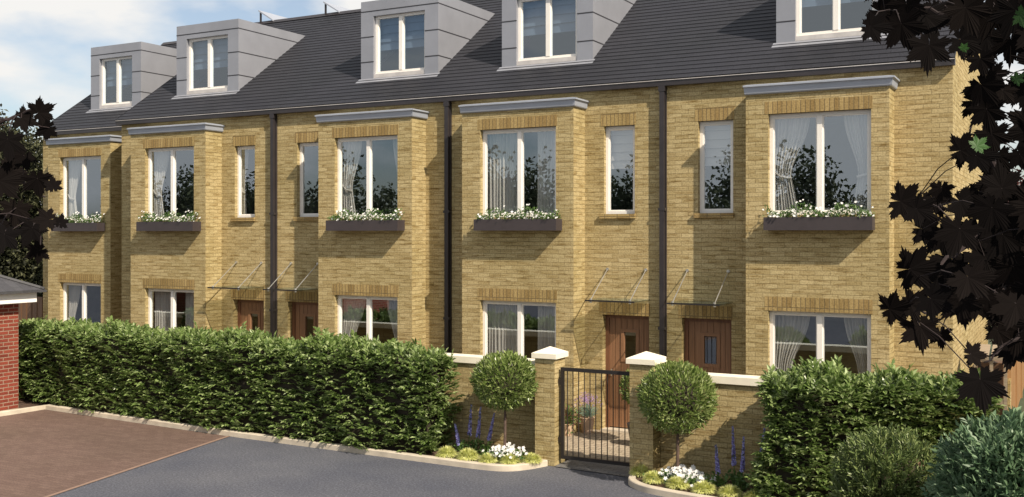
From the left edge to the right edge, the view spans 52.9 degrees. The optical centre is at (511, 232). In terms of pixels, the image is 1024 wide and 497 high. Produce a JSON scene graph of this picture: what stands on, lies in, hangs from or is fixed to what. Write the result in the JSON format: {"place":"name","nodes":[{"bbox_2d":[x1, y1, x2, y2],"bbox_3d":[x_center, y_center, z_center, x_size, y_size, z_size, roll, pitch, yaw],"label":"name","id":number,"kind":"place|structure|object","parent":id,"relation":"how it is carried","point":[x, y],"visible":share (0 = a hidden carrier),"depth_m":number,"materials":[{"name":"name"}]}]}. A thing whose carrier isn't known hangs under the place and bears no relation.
{"place":"outdoors","nodes":[
{"label":"outdoors","id":0,"kind":"place"},
{"bbox_2d":[18,402,39,408],"bbox_3d":[-13.064,3.560,22.569,7.500,0.001,2.000,0,0,29],"label":"bed","id":1,"kind":"object","parent":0,"point":[22,405],"visible":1,"depth_m":21.21,"materials":[{"name":"soil"}]},
{"bbox_2d":[115,9,423,337],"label":"terraced house","id":2,"kind":"structure","parent":0,"point":[199,132],"depth_m":23.64,"materials":[{"name":"brick"}]},
{"bbox_2d":[136,208,200,230],"bbox_3d":[-7.737,-0.297,23.144,1.820,0.514,0.373,0,0,29],"label":"window box","id":3,"kind":"object","parent":2,"relation":"attached to","point":[179,224],"visible":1,"depth_m":23.02,"materials":[{"name":"metal"}]},
{"bbox_2d":[148,288,193,330],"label":"window","id":4,"kind":"structure","parent":2,"relation":"in","point":[165,299],"depth_m":23.68,"materials":[{"name":"white paint"}]},
{"bbox_2d":[148,146,193,219],"bbox_3d":[-7.682,-1.115,23.492,1.540,1.650,0.203,0,0,29],"label":"window","id":5,"kind":"structure","parent":2,"relation":"in","point":[161,154],"depth_m":23.76,"materials":[{"name":"white paint"}]},
{"bbox_2d":[231,146,254,220],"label":"window","id":6,"kind":"structure","parent":2,"relation":"in","point":[241,217],"depth_m":23.11,"materials":[{"name":"white paint"}]},
{"bbox_2d":[238,299,263,331],"bbox_3d":[-5.764,2.530,23.020,0.900,2.080,0.100,0,0,29],"label":"door","id":7,"kind":"structure","parent":2,"relation":"in","point":[246,308],"depth_m":23.04,"materials":[{"name":"brown wood"}]},
{"bbox_2d":[258,10,285,22],"bbox_3d":[-6.051,-4.840,29.241,0.500,2.500,2.780,0,0,29],"label":"solar panel","id":8,"kind":"object","parent":2,"relation":"on","point":[272,17],"visible":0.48,"depth_m":28.17,"materials":[{"name":"glass"}]},
{"bbox_2d":[323,1,349,13],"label":"solar panel","id":9,"kind":"object","parent":2,"relation":"on","point":[336,8],"visible":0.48,"depth_m":27.08,"materials":[{"name":"glass"}]},
{"bbox_2d":[18,398,523,463],"bbox_3d":[-6.934,3.550,19.847,16.872,0.001,0.972,0,0,29],"label":"bed","id":10,"kind":"object","parent":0,"point":[22,400],"visible":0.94,"depth_m":17.34,"materials":[{"name":"beige concrete"}]},
{"bbox_2d":[18,314,465,454],"bbox_3d":[-5.887,2.596,19.311,11.305,2.007,1.321,0,0,31],"label":"laurel hedge","id":11,"kind":"object","parent":10,"relation":"on","point":[361,392],"visible":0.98,"depth_m":18.24,"materials":[{"name":"green plant"}]},
{"bbox_2d":[435,445,457,457],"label":"grass tuft","id":12,"kind":"object","parent":10,"relation":"on","point":[447,452],"visible":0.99,"depth_m":16.19,"materials":[{"name":"yellow plant"}]},
{"bbox_2d":[453,424,468,456],"bbox_3d":[-0.806,3.320,16.365,0.293,0.580,0.250,0,0,29],"label":"delphinium","id":13,"kind":"object","parent":10,"relation":"on","point":[459,444],"visible":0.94,"depth_m":16.36,"materials":[{"name":"purple plant"}]},
{"bbox_2d":[455,447,479,460],"bbox_3d":[-0.684,3.447,16.075,0.434,0.207,0.439,0,0,44],"label":"grass tuft","id":14,"kind":"object","parent":10,"relation":"on","point":[468,454],"visible":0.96,"depth_m":15.99,"materials":[{"name":"yellow plant"}]},
{"bbox_2d":[462,404,478,452],"bbox_3d":[-0.689,3.169,16.508,0.281,0.874,0.234,0,0,29],"label":"delphinium","id":15,"kind":"object","parent":10,"relation":"on","point":[469,433],"visible":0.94,"depth_m":16.49,"materials":[{"name":"purple plant"}]},
{"bbox_2d":[471,407,483,455],"bbox_3d":[-0.576,3.186,16.473,0.317,0.824,0.233,0,0,29],"label":"delphinium","id":16,"kind":"object","parent":10,"relation":"on","point":[476,442],"visible":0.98,"depth_m":16.43,"materials":[{"name":"purple plant"}]},
{"bbox_2d":[479,413,494,455],"bbox_3d":[-0.388,3.244,16.408,0.226,0.778,0.298,0,0,-36],"label":"delphinium","id":17,"kind":"object","parent":10,"relation":"on","point":[485,446],"visible":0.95,"depth_m":16.36,"materials":[{"name":"purple plant"}]},
{"bbox_2d":[478,452,497,462],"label":"grass tuft","id":18,"kind":"object","parent":10,"relation":"on","point":[488,458],"visible":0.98,"depth_m":15.80,"materials":[{"name":"yellow plant"}]},
{"bbox_2d":[469,348,538,453],"bbox_3d":[-0.119,2.689,16.035,1.112,1.784,1.170,0,0,29],"label":"topiary bay tree","id":19,"kind":"object","parent":10,"relation":"on","point":[503,380],"visible":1,"depth_m":15.82,"materials":[{"name":"green plant"}]},
{"bbox_2d":[480,442,529,462],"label":"white bedding flowers","id":20,"kind":"object","parent":10,"relation":"on","point":[498,450],"visible":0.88,"depth_m":15.93,"materials":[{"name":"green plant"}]},
{"bbox_2d":[498,453,520,464],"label":"grass tuft","id":21,"kind":"object","parent":10,"relation":"on","point":[508,460],"visible":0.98,"depth_m":15.72,"materials":[{"name":"yellow plant"}]},
{"bbox_2d":[521,452,542,464],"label":"grass tuft","id":22,"kind":"object","parent":10,"relation":"on","point":[533,458],"visible":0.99,"depth_m":15.79,"materials":[{"name":"yellow plant"}]},
{"bbox_2d":[45,409,662,496],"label":"road","id":23,"kind":"structure","parent":0,"point":[229,466],"depth_m":15.13,"materials":[{"name":"grey asphalt"}]},
{"bbox_2d":[0,274,46,410],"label":"garage","id":24,"kind":"structure","parent":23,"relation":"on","point":[14,292],"depth_m":20.57,"materials":[{"name":"red brick"}]},
{"bbox_2d":[0,96,69,265],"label":"maple tree","id":25,"kind":"object","parent":23,"relation":"on","point":[14,175],"visible":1,"depth_m":3.25,"materials":[{"name":"black plant"}]},
{"bbox_2d":[0,409,224,496],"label":"brown paving","id":26,"kind":"structure","parent":23,"relation":"on","point":[44,453],"depth_m":17.29,"materials":[{"name":"brown brick"}]},
{"bbox_2d":[45,436,228,496],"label":"paving edge","id":27,"kind":"object","parent":23,"relation":"on","point":[132,468],"visible":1,"depth_m":15.67,"materials":[{"name":"beige concrete"}]},
{"bbox_2d":[0,404,547,471],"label":"kerb","id":28,"kind":"structure","parent":23,"relation":"on","point":[385,453],"depth_m":17.49,"materials":[{"name":"concrete"}]},
{"bbox_2d":[556,460,629,476],"bbox_3d":[1.331,3.598,15.771,1.290,0.001,0.690,0,0,29],"label":"gate threshold","id":29,"kind":"object","parent":23,"relation":"on","point":[619,470],"visible":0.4,"depth_m":15.78,"materials":[{"name":"grey concrete"}]},
{"bbox_2d":[626,351,665,473],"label":"gate pier","id":30,"kind":"structure","parent":23,"relation":"on","point":[645,442],"depth_m":15.06,"materials":[{"name":"brick"}]},
{"bbox_2d":[628,475,714,496],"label":"kerb","id":31,"kind":"structure","parent":23,"relation":"on","point":[634,482],"depth_m":14.17,"materials":[{"name":"concrete"}]},
{"bbox_2d":[860,0,1023,418],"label":"maple tree","id":32,"kind":"object","parent":23,"relation":"on","point":[987,282],"visible":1,"depth_m":3.19,"materials":[{"name":"black plant"}]},
{"bbox_2d":[263,0,575,352],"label":"terraced house","id":33,"kind":"structure","parent":0,"point":[359,131],"depth_m":21.26,"materials":[{"name":"brick"}]},
{"bbox_2d":[293,142,317,220],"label":"window","id":34,"kind":"structure","parent":33,"relation":"in","point":[303,216],"depth_m":22.25,"materials":[{"name":"white paint"}]},
{"bbox_2d":[292,299,343,339],"bbox_3d":[-4.218,2.546,22.567,0.930,2.112,1.160,0,0,29],"label":"door","id":35,"kind":"structure","parent":33,"relation":"in","point":[300,310],"depth_m":22.35,"materials":[{"name":"brown wood"}]},
{"bbox_2d":[326,206,404,230],"bbox_3d":[-2.941,-0.294,20.544,1.815,0.509,0.376,0,0,29],"label":"window box","id":36,"kind":"object","parent":33,"relation":"attached to","point":[390,222],"visible":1,"depth_m":20.41,"materials":[{"name":"metal"}]},
{"bbox_2d":[338,295,396,340],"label":"window","id":37,"kind":"structure","parent":33,"relation":"in","point":[354,306],"depth_m":21.06,"materials":[{"name":"white paint"}]},
{"bbox_2d":[338,135,396,218],"bbox_3d":[-2.857,-1.115,20.872,1.560,1.650,0.204,0,0,29],"label":"window","id":38,"kind":"structure","parent":33,"relation":"in","point":[352,146],"depth_m":21.14,"materials":[{"name":"white paint"}]},
{"bbox_2d":[0,0,1023,183],"label":"sky","id":39,"kind":"structure","parent":0,"point":[46,45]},
{"bbox_2d":[36,283,1023,460],"bbox_3d":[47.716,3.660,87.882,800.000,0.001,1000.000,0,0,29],"label":"ground","id":40,"kind":"structure","parent":0,"point":[1021,402],"depth_m":22.66,"materials":[{"name":"green plant"}]},
{"bbox_2d":[0,104,42,296],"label":"dark tree","id":41,"kind":"object","parent":40,"relation":"on","point":[14,264],"visible":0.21,"depth_m":33.59,"materials":[{"name":"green plant"}]},
{"bbox_2d":[18,297,42,323],"bbox_3d":[-16.601,2.655,30.522,9.817,1.910,0.106,0,0,32],"label":"timber fence","id":42,"kind":"object","parent":40,"relation":"on","point":[28,310],"visible":0.06,"depth_m":28.42,"materials":[{"name":"brown wood"}]},
{"bbox_2d":[41,41,176,324],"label":"terraced house","id":43,"kind":"structure","parent":40,"relation":"on","point":[82,161],"depth_m":26.63,"materials":[{"name":"brick"}]},
{"bbox_2d":[51,211,104,230],"bbox_3d":[-10.960,-0.294,25.979,1.751,0.507,0.366,0,0,29],"label":"window box","id":44,"kind":"object","parent":43,"relation":"attached to","point":[88,224],"visible":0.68,"depth_m":25.75,"materials":[{"name":"metal"}]},
{"bbox_2d":[63,282,100,321],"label":"window","id":45,"kind":"structure","parent":43,"relation":"in","point":[74,288],"depth_m":26.58,"materials":[{"name":"white paint"}]},
{"bbox_2d":[63,156,100,220],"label":"window","id":46,"kind":"structure","parent":43,"relation":"in","point":[75,163],"depth_m":26.58,"materials":[{"name":"white paint"}]},
{"bbox_2d":[18,333,534,453],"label":"garden wall","id":47,"kind":"structure","parent":40,"relation":"on","point":[520,426],"depth_m":16.89,"materials":[{"name":"brick"}]},
{"bbox_2d":[531,346,567,465],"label":"gate pier","id":48,"kind":"structure","parent":40,"relation":"on","point":[549,361],"depth_m":15.99,"materials":[{"name":"brick"}]},
{"bbox_2d":[558,367,629,466],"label":"iron gate","id":49,"kind":"structure","parent":48,"relation":"attached to","point":[561,383],"depth_m":15.82,"materials":[{"name":"metal"}]},
{"bbox_2d":[445,0,709,432],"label":"terraced house","id":50,"kind":"structure","parent":40,"relation":"on","point":[578,139],"depth_m":19.00,"materials":[{"name":"brick"}]},
{"bbox_2d":[474,203,561,230],"bbox_3d":[0.095,-0.288,18.899,1.742,0.496,0.388,0,0,29],"label":"window box","id":51,"kind":"object","parent":50,"relation":"attached to","point":[521,222],"visible":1,"depth_m":18.78,"materials":[{"name":"metal"}]},
{"bbox_2d":[483,300,555,357],"bbox_3d":[0.188,2.090,19.218,1.590,1.640,0.202,0,0,29],"label":"window","id":52,"kind":"structure","parent":50,"relation":"in","point":[506,318],"depth_m":19.38,"materials":[{"name":"white paint"}]},
{"bbox_2d":[483,126,555,216],"bbox_3d":[0.188,-1.115,19.219,1.590,1.650,0.204,0,0,29],"label":"window","id":53,"kind":"structure","parent":50,"relation":"in","point":[506,146],"depth_m":19.37,"materials":[{"name":"white paint"}]},
{"bbox_2d":[599,125,635,218],"bbox_3d":[1.966,-1.100,18.721,0.690,1.680,0.320,0,0,29],"label":"window","id":54,"kind":"structure","parent":50,"relation":"in","point":[621,151],"depth_m":18.82,"materials":[{"name":"white paint"}]},
{"bbox_2d":[600,315,648,432],"bbox_3d":[2.299,2.546,19.029,0.940,2.112,1.160,0,0,29],"label":"door","id":55,"kind":"structure","parent":50,"relation":"in","point":[627,336],"depth_m":18.81,"materials":[{"name":"brown wood"}]},
{"bbox_2d":[661,370,961,482],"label":"garden wall","id":56,"kind":"structure","parent":40,"relation":"on","point":[740,410],"depth_m":14.75,"materials":[{"name":"brick"}]},
{"bbox_2d":[661,0,987,377],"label":"terraced house","id":57,"kind":"structure","parent":40,"relation":"on","point":[778,106],"depth_m":16.98,"materials":[{"name":"brick"}]},
{"bbox_2d":[684,318,730,373],"bbox_3d":[3.621,2.546,18.311,0.930,2.112,1.160,0,0,29],"label":"door","id":58,"kind":"structure","parent":57,"relation":"in","point":[707,342],"depth_m":18.04,"materials":[{"name":"brown wood"}]},
{"bbox_2d":[693,120,733,217],"bbox_3d":[3.539,-1.100,17.866,0.710,1.680,0.320,0,0,29],"label":"window","id":59,"kind":"structure","parent":57,"relation":"in","point":[722,148],"depth_m":17.97,"materials":[{"name":"white paint"}]},
{"bbox_2d":[762,199,874,229],"bbox_3d":[4.847,-0.292,16.312,1.737,0.504,0.377,0,0,29],"label":"window box","id":60,"kind":"object","parent":57,"relation":"attached to","point":[829,221],"visible":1,"depth_m":16.21,"materials":[{"name":"metal"}]},
{"bbox_2d":[770,311,870,373],"bbox_3d":[4.986,2.090,16.613,1.610,1.640,0.202,0,0,29],"label":"window","id":61,"kind":"structure","parent":57,"relation":"in","point":[788,329],"depth_m":16.70,"materials":[{"name":"white paint"}]},
{"bbox_2d":[770,109,870,214],"bbox_3d":[4.987,-1.115,16.614,1.610,1.650,0.204,0,0,29],"label":"window","id":62,"kind":"structure","parent":57,"relation":"in","point":[788,132],"depth_m":16.57,"materials":[{"name":"white paint"}]},
{"bbox_2d":[974,344,1006,414],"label":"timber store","id":63,"kind":"structure","parent":40,"relation":"on","point":[995,363],"depth_m":16.29,"materials":[{"name":"brown wood"}]},
{"bbox_2d":[988,168,1023,345],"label":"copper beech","id":64,"kind":"object","parent":40,"relation":"on","point":[1020,182],"depth_m":30.58,"materials":[{"name":"green plant"}]},
{"bbox_2d":[1007,378,1010,410],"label":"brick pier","id":65,"kind":"structure","parent":40,"relation":"on","point":[1009,391],"depth_m":17.95,"materials":[{"name":"beige brick"}]},
{"bbox_2d":[1007,361,1023,408],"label":"timber fence","id":66,"kind":"object","parent":40,"relation":"on","point":[1015,373],"visible":0.3,"depth_m":20.36,"materials":[{"name":"brown wood"}]},
{"bbox_2d":[565,429,629,461],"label":"courtyard paving","id":67,"kind":"structure","parent":0,"point":[604,445],"depth_m":17.43,"materials":[{"name":"beige stone"}]},
{"bbox_2d":[565,404,581,435],"bbox_3d":[0.972,3.317,18.293,0.586,0.565,0.565,0,0,29],"label":"potted plant","id":68,"kind":"object","parent":67,"relation":"on","point":[570,422],"visible":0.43,"depth_m":18.22,"materials":[{"name":"green plant"}]},
{"bbox_2d":[574,392,602,433],"bbox_3d":[1.342,3.238,18.569,0.543,0.724,0.558,0,0,-10],"label":"potted plant","id":69,"kind":"object","parent":67,"relation":"on","point":[587,420],"visible":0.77,"depth_m":18.49,"materials":[{"name":"purple plant"}]},
{"bbox_2d":[618,368,629,437],"bbox_3d":[2.137,2.908,17.384,0.708,1.384,0.738,0,0,29],"label":"topiary bay tree","id":70,"kind":"object","parent":67,"relation":"on","point":[627,396],"visible":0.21,"depth_m":17.32,"materials":[{"name":"green plant"}]},
{"bbox_2d":[636,476,774,496],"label":"bed","id":71,"kind":"object","parent":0,"point":[638,478],"visible":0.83,"depth_m":14.29,"materials":[{"name":"soil"}]},
{"bbox_2d":[629,463,653,476],"bbox_3d":[1.905,3.448,15.035,0.445,0.205,0.439,0,0,16],"label":"grass tuft","id":72,"kind":"object","parent":71,"relation":"on","point":[641,470],"visible":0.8,"depth_m":14.95,"materials":[{"name":"green plant"}]},
{"bbox_2d":[641,470,664,484],"bbox_3d":[2.014,3.457,14.610,0.411,0.186,0.416,0,0,32],"label":"grass tuft","id":73,"kind":"object","parent":71,"relation":"on","point":[648,478],"visible":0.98,"depth_m":14.53,"materials":[{"name":"yellow plant"}]},
{"bbox_2d":[635,357,719,469],"bbox_3d":[2.352,2.674,14.553,1.207,1.812,1.196,0,0,29],"label":"topiary bay tree","id":74,"kind":"object","parent":71,"relation":"on","point":[677,395],"visible":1,"depth_m":14.30,"materials":[{"name":"green plant"}]},
{"bbox_2d":[664,475,690,489],"bbox_3d":[2.298,3.457,14.294,0.408,0.187,0.413,0,0,-43],"label":"grass tuft","id":75,"kind":"object","parent":71,"relation":"on","point":[677,483],"visible":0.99,"depth_m":14.22,"materials":[{"name":"yellow plant"}]},
{"bbox_2d":[643,464,719,486],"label":"white bedding flowers","id":76,"kind":"object","parent":71,"relation":"on","point":[691,475],"visible":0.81,"depth_m":14.42,"materials":[{"name":"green plant"}]},
{"bbox_2d":[690,479,716,494],"bbox_3d":[2.613,3.458,14.032,0.419,0.184,0.413,0,0,-27],"label":"grass tuft","id":77,"kind":"object","parent":71,"relation":"on","point":[703,487],"visible":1,"depth_m":13.97,"materials":[{"name":"yellow plant"}]},
{"bbox_2d":[709,444,727,488],"bbox_3d":[2.848,3.249,14.257,0.294,0.638,0.228,0,0,6],"label":"delphinium","id":78,"kind":"object","parent":71,"relation":"on","point":[720,483],"visible":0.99,"depth_m":14.25,"materials":[{"name":"purple plant"}]},
{"bbox_2d":[716,483,742,496],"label":"grass tuft","id":79,"kind":"object","parent":71,"relation":"on","point":[728,491],"visible":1,"depth_m":13.79,"materials":[{"name":"yellow plant"}]},
{"bbox_2d":[725,426,743,486],"bbox_3d":[3.089,3.132,14.362,0.267,0.880,0.247,0,0,29],"label":"delphinium","id":80,"kind":"object","parent":71,"relation":"on","point":[733,463],"visible":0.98,"depth_m":14.35,"materials":[{"name":"purple plant"}]},
{"bbox_2d":[732,436,750,491],"bbox_3d":[3.188,3.203,14.161,0.304,0.821,0.261,0,0,29],"label":"delphinium","id":81,"kind":"object","parent":71,"relation":"on","point":[745,486],"visible":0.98,"depth_m":14.14,"materials":[{"name":"purple plant"}]},
{"bbox_2d":[742,489,764,496],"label":"grass tuft","id":82,"kind":"object","parent":71,"relation":"on","point":[749,494],"visible":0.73,"depth_m":13.60,"materials":[{"name":"green plant"}]},
{"bbox_2d":[750,428,765,488],"bbox_3d":[3.387,3.130,14.211,0.231,0.912,0.242,0,0,-25],"label":"delphinium","id":83,"kind":"object","parent":71,"relation":"on","point":[764,429],"visible":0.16,"depth_m":14.16,"materials":[{"name":"purple plant"}]},
{"bbox_2d":[745,354,1005,496],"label":"clipped hedge","id":84,"kind":"object","parent":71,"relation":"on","point":[817,413],"visible":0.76,"depth_m":13.23,"materials":[{"name":"green plant"}]},
{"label":"soil bank","id":85,"kind":"structure","parent":0,"visible":0},
{"bbox_2d":[826,422,939,496],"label":"rounded shrub","id":86,"kind":"object","parent":85,"relation":"on","point":[893,469],"visible":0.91,"depth_m":10.92,"materials":[{"name":"green plant"}]},
{"bbox_2d":[920,406,1023,496],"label":"grey leaved shrub","id":87,"kind":"object","parent":85,"relation":"on","point":[981,458],"visible":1,"depth_m":9.42,"materials":[{"name":"green plant"}]}
]}

